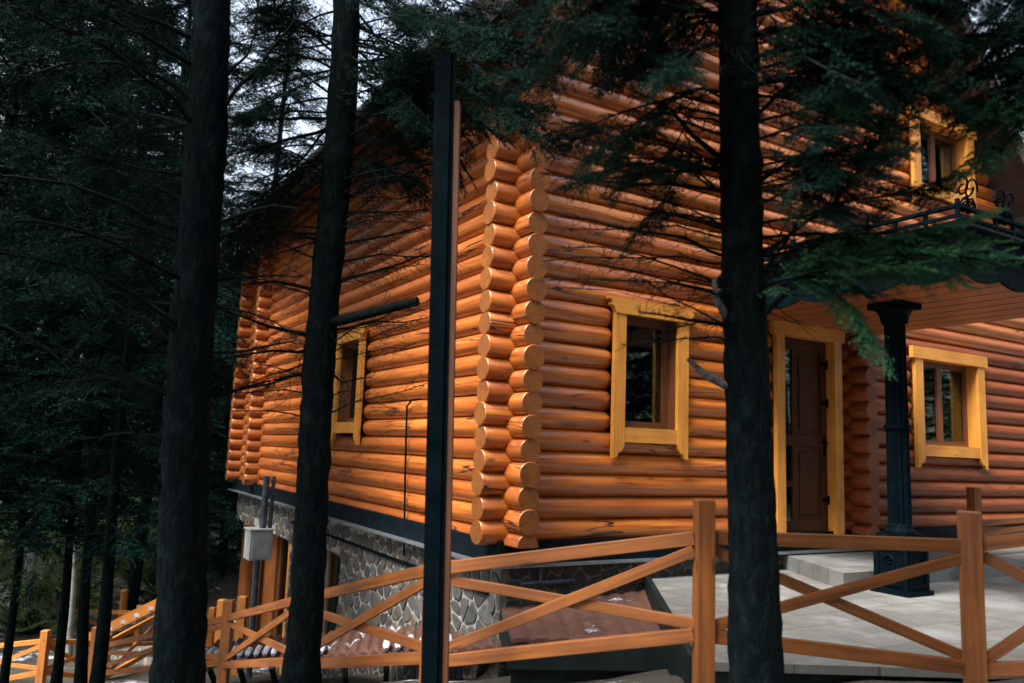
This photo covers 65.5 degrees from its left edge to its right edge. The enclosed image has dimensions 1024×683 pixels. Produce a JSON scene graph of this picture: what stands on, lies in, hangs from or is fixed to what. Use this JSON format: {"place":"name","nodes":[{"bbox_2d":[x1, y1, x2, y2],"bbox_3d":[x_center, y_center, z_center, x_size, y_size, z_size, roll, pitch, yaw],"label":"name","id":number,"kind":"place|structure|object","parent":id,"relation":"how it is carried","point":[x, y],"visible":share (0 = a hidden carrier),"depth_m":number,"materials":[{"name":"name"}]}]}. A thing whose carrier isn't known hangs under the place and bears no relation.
{"place":"outdoors","nodes":[
{"label":"outdoors","id":0,"kind":"place"},
{"bbox_2d":[0,294,1023,682],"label":"ground","id":1,"kind":"structure","parent":0,"point":[264,676],"depth_m":12.04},
{"bbox_2d":[0,196,39,479],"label":"fir tree","id":2,"kind":"object","parent":1,"relation":"on","point":[7,351],"depth_m":23.25,"materials":[{"name":"green plant"}]},
{"bbox_2d":[0,502,50,578],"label":"bush","id":3,"kind":"object","parent":1,"relation":"on","point":[2,551],"visible":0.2,"depth_m":17.16,"materials":[{"name":"green plant"}]},
{"bbox_2d":[22,112,51,628],"bbox_3d":[-8.396,1.068,14.296,0.376,10.200,1.549,4,-8,-11],"label":"fir tree","id":4,"kind":"object","parent":1,"relation":"on","point":[33,557],"visible":0.04,"depth_m":14.14,"materials":[{"name":"green plant"}]},
{"bbox_2d":[1,482,82,543],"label":"bush","id":5,"kind":"object","parent":1,"relation":"on","point":[12,527],"visible":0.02,"depth_m":18.72,"materials":[{"name":"green plant"}]},
{"bbox_2d":[0,40,84,466],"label":"fir tree","id":6,"kind":"object","parent":1,"relation":"on","point":[40,170],"depth_m":23.32,"materials":[{"name":"green plant"}]},
{"bbox_2d":[0,2,112,535],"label":"fir tree","id":7,"kind":"object","parent":1,"relation":"on","point":[3,363],"visible":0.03,"depth_m":14.77,"materials":[{"name":"green plant"}]},
{"bbox_2d":[0,106,112,528],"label":"fir tree","id":8,"kind":"object","parent":1,"relation":"on","point":[30,376],"visible":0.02,"depth_m":19.98,"materials":[{"name":"green plant"}]},
{"bbox_2d":[0,480,121,559],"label":"bush","id":9,"kind":"object","parent":1,"relation":"on","point":[49,535],"visible":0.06,"depth_m":18.34,"materials":[{"name":"green plant"}]},
{"bbox_2d":[0,545,123,637],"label":"bush","id":10,"kind":"object","parent":1,"relation":"on","point":[23,626],"visible":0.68,"depth_m":13.92,"materials":[{"name":"green plant"}]},
{"bbox_2d":[2,528,130,600],"bbox_3d":[-9.192,4.662,16.600,2.574,1.736,3.194,7,-9,-30],"label":"bush","id":11,"kind":"object","parent":1,"relation":"on","point":[60,573],"visible":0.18,"depth_m":16.32,"materials":[{"name":"green plant"}]},
{"bbox_2d":[0,615,153,682],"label":"wooden fence","id":12,"kind":"object","parent":1,"relation":"on","point":[42,668],"visible":0.44,"depth_m":11.07,"materials":[{"name":"brown wood"}]},
{"bbox_2d":[1,49,158,659],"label":"fir tree","id":13,"kind":"object","parent":1,"relation":"on","point":[70,634],"visible":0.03,"depth_m":12.57,"materials":[{"name":"green plant"}]},
{"bbox_2d":[0,0,161,682],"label":"fir tree","id":14,"kind":"object","parent":1,"relation":"on","point":[8,646],"visible":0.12,"depth_m":8.96,"materials":[{"name":"green plant"}]},
{"bbox_2d":[0,0,173,602],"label":"fir tree","id":15,"kind":"object","parent":1,"relation":"on","point":[12,119],"visible":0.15,"depth_m":9.11,"materials":[{"name":"green plant"}]},
{"bbox_2d":[0,0,184,682],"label":"fir tree","id":16,"kind":"object","parent":1,"relation":"on","point":[58,661],"visible":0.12,"depth_m":9.25,"materials":[{"name":"green plant"}]},
{"bbox_2d":[0,0,189,499],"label":"fir tree","id":17,"kind":"object","parent":1,"relation":"on","point":[72,97],"visible":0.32,"depth_m":7.88,"materials":[{"name":"green plant"}]},
{"bbox_2d":[37,497,157,577],"bbox_3d":[-9.083,4.488,18.421,2.833,2.141,2.977,3,-8,-7],"label":"bush","id":18,"kind":"object","parent":1,"relation":"on","point":[116,563],"visible":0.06,"depth_m":18.03,"materials":[{"name":"green plant"}]},
{"bbox_2d":[0,0,213,682],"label":"fir tree","id":19,"kind":"object","parent":1,"relation":"on","point":[81,658],"visible":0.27,"depth_m":8.55,"materials":[{"name":"green plant"}]},
{"bbox_2d":[89,599,155,639],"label":"wooden steps","id":20,"kind":"structure","parent":1,"relation":"on","point":[132,617],"depth_m":13.08,"materials":[{"name":"brown wood"}]},
{"bbox_2d":[118,589,128,616],"bbox_3d":[-7.578,5.351,15.489,0.160,1.030,0.156,7,-9,-30],"label":"wooden post","id":21,"kind":"object","parent":1,"relation":"on","point":[124,595],"visible":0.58,"depth_m":15.47,"materials":[{"name":"brown wood"}]},
{"bbox_2d":[82,256,165,468],"bbox_3d":[-12.686,0.615,26.387,4.084,8.707,4.100,4,-8,-17],"label":"fir tree","id":22,"kind":"object","parent":1,"relation":"on","point":[141,357],"depth_m":26.34,"materials":[{"name":"green plant"}]},
{"bbox_2d":[0,0,249,682],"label":"fir tree","id":23,"kind":"object","parent":1,"relation":"on","point":[102,640],"visible":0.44,"depth_m":7.95,"materials":[{"name":"green plant"}]},
{"bbox_2d":[100,491,159,544],"bbox_3d":[-9.095,4.467,19.892,3.118,2.027,2.960,7,-9,-30],"label":"bush","id":24,"kind":"object","parent":1,"relation":"on","point":[150,519],"visible":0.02,"depth_m":19.82,"materials":[{"name":"green plant"}]},
{"bbox_2d":[110,646,151,665],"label":"retaining wall","id":25,"kind":"structure","parent":1,"relation":"on","point":[146,661],"depth_m":12.56,"materials":[{"name":"stone"}]},
{"bbox_2d":[0,0,273,610],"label":"fir tree","id":26,"kind":"object","parent":1,"relation":"on","point":[134,581],"visible":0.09,"depth_m":16.00,"materials":[{"name":"green plant"}]},
{"bbox_2d":[20,0,257,506],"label":"fir tree","id":27,"kind":"object","parent":1,"relation":"on","point":[146,424],"visible":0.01,"depth_m":21.66,"materials":[{"name":"green plant"}]},
{"bbox_2d":[75,605,216,646],"bbox_3d":[-6.734,5.105,14.317,3.666,1.037,0.228,-1,-8,24],"label":"wooden fence","id":28,"kind":"object","parent":1,"relation":"on","point":[210,635],"visible":0.16,"depth_m":14.30,"materials":[{"name":"brown wood"}]},
{"bbox_2d":[116,73,178,366],"bbox_3d":[-16.170,-4.404,36.228,4.920,16.777,5.657,2,-8,0],"label":"fir tree","id":29,"kind":"object","parent":1,"relation":"on","point":[158,178],"depth_m":36.56,"materials":[{"name":"green plant"}]},
{"bbox_2d":[78,508,223,600],"bbox_3d":[-7.977,4.721,17.617,3.085,2.242,3.227,7,-9,-30],"label":"bush","id":30,"kind":"object","parent":1,"relation":"on","point":[151,575],"visible":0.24,"depth_m":17.19,"materials":[{"name":"green plant"}]},
{"bbox_2d":[0,0,321,682],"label":"fir tree","id":31,"kind":"object","parent":1,"relation":"on","point":[180,627],"visible":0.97,"depth_m":4.51,"materials":[{"name":"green plant"}]},
{"bbox_2d":[103,218,225,486],"bbox_3d":[-10.366,0.206,25.366,5.014,10.690,5.034,-1,-8,19],"label":"fir tree","id":32,"kind":"object","parent":1,"relation":"on","point":[137,411],"depth_m":24.66,"materials":[{"name":"green plant"}]},
{"bbox_2d":[105,228,243,604],"bbox_3d":[-7.447,1.553,19.600,4.344,9.224,4.327,6,-8,-26],"label":"fir tree","id":33,"kind":"object","parent":1,"relation":"on","point":[219,505],"visible":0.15,"depth_m":18.75,"materials":[{"name":"green plant"}]},
{"bbox_2d":[155,218,236,512],"bbox_3d":[-8.534,0.842,24.259,4.704,9.989,4.685,4,-8,-11],"label":"fir tree","id":34,"kind":"object","parent":1,"relation":"on","point":[220,415],"visible":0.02,"depth_m":23.68,"materials":[{"name":"green plant"}]},
{"bbox_2d":[149,254,251,599],"bbox_3d":[-6.783,1.885,19.563,4.083,8.706,4.100,-3,-9,33],"label":"fir tree","id":35,"kind":"object","parent":1,"relation":"on","point":[224,544],"visible":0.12,"depth_m":18.63,"materials":[{"name":"green plant"}]},
{"bbox_2d":[214,599,225,642],"bbox_3d":[-4.599,4.732,12.514,0.130,1.308,0.130,2,-8,0],"label":"wooden post","id":36,"kind":"object","parent":1,"relation":"on","point":[218,614],"visible":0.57,"depth_m":12.51,"materials":[{"name":"brown wood"}]},
{"bbox_2d":[132,0,331,482],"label":"fir tree","id":37,"kind":"object","parent":1,"relation":"on","point":[305,107],"visible":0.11,"depth_m":21.27,"materials":[{"name":"green plant"}]},
{"bbox_2d":[231,596,248,674],"bbox_3d":[-4.147,4.556,12.114,0.130,1.308,0.130,2,-8,0],"label":"wooden post","id":38,"kind":"object","parent":1,"relation":"on","point":[242,602],"visible":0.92,"depth_m":12.11,"materials":[{"name":"brown wood"}]},
{"bbox_2d":[243,476,275,678],"bbox_3d":[-3.754,3.502,11.669,0.370,3.020,0.415,7,-9,-30],"label":"meter box","id":39,"kind":"object","parent":1,"relation":"on","point":[258,541],"visible":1,"depth_m":11.63,"materials":[{"name":"grey paint"}]},
{"bbox_2d":[251,533,271,558],"bbox_3d":[-3.641,2.968,11.573,0.260,0.360,0.033,7,-9,-30],"label":"cabinet door","id":40,"kind":"structure","parent":39,"relation":"in","point":[261,544],"depth_m":11.57,"materials":[{"name":"grey paint"}]},
{"bbox_2d":[213,0,582,682],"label":"fir tree","id":41,"kind":"object","parent":1,"relation":"on","point":[409,88],"visible":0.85,"depth_m":4.92,"materials":[{"name":"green plant"}]},
{"bbox_2d":[379,25,429,82],"bbox_3d":[-3.082,-1.870,24.093,5.999,17.167,6.156,-5,-10,42],"label":"fir tree","id":42,"kind":"object","parent":1,"relation":"on","point":[418,43],"visible":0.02,"depth_m":24.68,"materials":[{"name":"green plant"}]},
{"bbox_2d":[205,588,667,682],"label":"cellar roof","id":43,"kind":"structure","parent":1,"relation":"on","point":[566,623],"depth_m":6.25,"materials":[{"name":"tile"}]},
{"bbox_2d":[421,48,460,682],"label":"metal post","id":44,"kind":"object","parent":1,"relation":"on","point":[440,426],"visible":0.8,"depth_m":3.82,"materials":[{"name":"black metal"}]},
{"bbox_2d":[88,498,1023,682],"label":"wooden fence","id":45,"kind":"object","parent":1,"relation":"on","point":[973,659],"visible":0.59,"depth_m":4.13,"materials":[{"name":"brown wood"}]},
{"bbox_2d":[220,0,1023,680],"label":"log house","id":46,"kind":"structure","parent":1,"relation":"on","point":[572,426],"depth_m":8.30,"materials":[{"name":"wood"}]},
{"bbox_2d":[274,537,288,637],"bbox_3d":[-3.845,4.627,13.807,0.510,2.725,3.640,7,-9,-30],"label":"glazed door","id":47,"kind":"structure","parent":46,"relation":"in","point":[284,544],"depth_m":13.64,"materials":[{"name":"brown wood"}]},
{"bbox_2d":[325,551,340,634],"bbox_3d":[-2.287,3.354,10.454,0.060,1.170,0.700,7,-9,-30],"label":"basement window","id":48,"kind":"structure","parent":46,"relation":"in","point":[334,559],"depth_m":10.64,"materials":[{"name":"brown wood"}]},
{"bbox_2d":[330,325,371,444],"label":"window","id":49,"kind":"structure","parent":46,"relation":"in","point":[340,423],"depth_m":10.71,"materials":[{"name":"yellow wood"}]},
{"bbox_2d":[606,296,695,459],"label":"window","id":50,"kind":"structure","parent":46,"relation":"in","point":[649,393],"depth_m":7.95,"materials":[{"name":"yellow wood"}]},
{"bbox_2d":[769,320,844,534],"bbox_3d":[3.265,0.982,8.984,1.200,2.330,0.290,7,-9,-30],"label":"entrance door","id":51,"kind":"structure","parent":46,"relation":"in","point":[806,385],"depth_m":9.00,"materials":[{"name":"brown wood"}]},
{"bbox_2d":[906,107,976,216],"bbox_3d":[5.787,-2.394,10.887,1.550,1.330,0.312,7,-9,-30],"label":"window","id":52,"kind":"structure","parent":46,"relation":"in","point":[942,159],"depth_m":10.98,"materials":[{"name":"yellow wood"}]},
{"bbox_2d":[907,345,988,469],"bbox_3d":[5.608,0.901,10.469,1.680,1.520,0.410,7,-9,-30],"label":"window","id":53,"kind":"structure","parent":46,"relation":"in","point":[948,398],"depth_m":10.50,"materials":[{"name":"yellow wood"}]},
{"bbox_2d":[644,575,691,682],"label":"terrace kerb","id":54,"kind":"structure","parent":1,"relation":"on","point":[678,659],"depth_m":5.36,"materials":[{"name":"concrete"}]},
{"bbox_2d":[474,0,1023,682],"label":"fir tree","id":55,"kind":"object","parent":1,"relation":"on","point":[846,72],"visible":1,"depth_m":3.29,"materials":[{"name":"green plant"}]},
{"bbox_2d":[715,671,991,682],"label":"terrace base","id":56,"kind":"object","parent":1,"relation":"on","point":[721,676],"depth_m":4.61,"materials":[{"name":"concrete"}]},
{"bbox_2d":[651,569,1023,678],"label":"terrace paving","id":57,"kind":"structure","parent":56,"relation":"on","point":[936,615],"depth_m":5.97,"materials":[{"name":"stone"}]},
{"bbox_2d":[782,547,1023,585],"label":"entrance step","id":58,"kind":"object","parent":57,"relation":"on","point":[834,568],"visible":0.3,"depth_m":8.16,"materials":[{"name":"concrete"}]},
{"bbox_2d":[966,487,1023,554],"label":"wooden fence","id":59,"kind":"object","parent":58,"relation":"on","point":[974,498],"visible":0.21,"depth_m":9.19,"materials":[{"name":"brown wood"}]},
{"bbox_2d":[892,0,1023,194],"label":"fir tree","id":60,"kind":"object","parent":1,"relation":"on","point":[1006,54],"visible":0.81,"depth_m":3.29,"materials":[{"name":"green plant"}]},
{"bbox_2d":[0,0,1023,261],"label":"sky","id":61,"kind":"structure","parent":0,"point":[328,7],"materials":[{"name":"white"}]}
]}

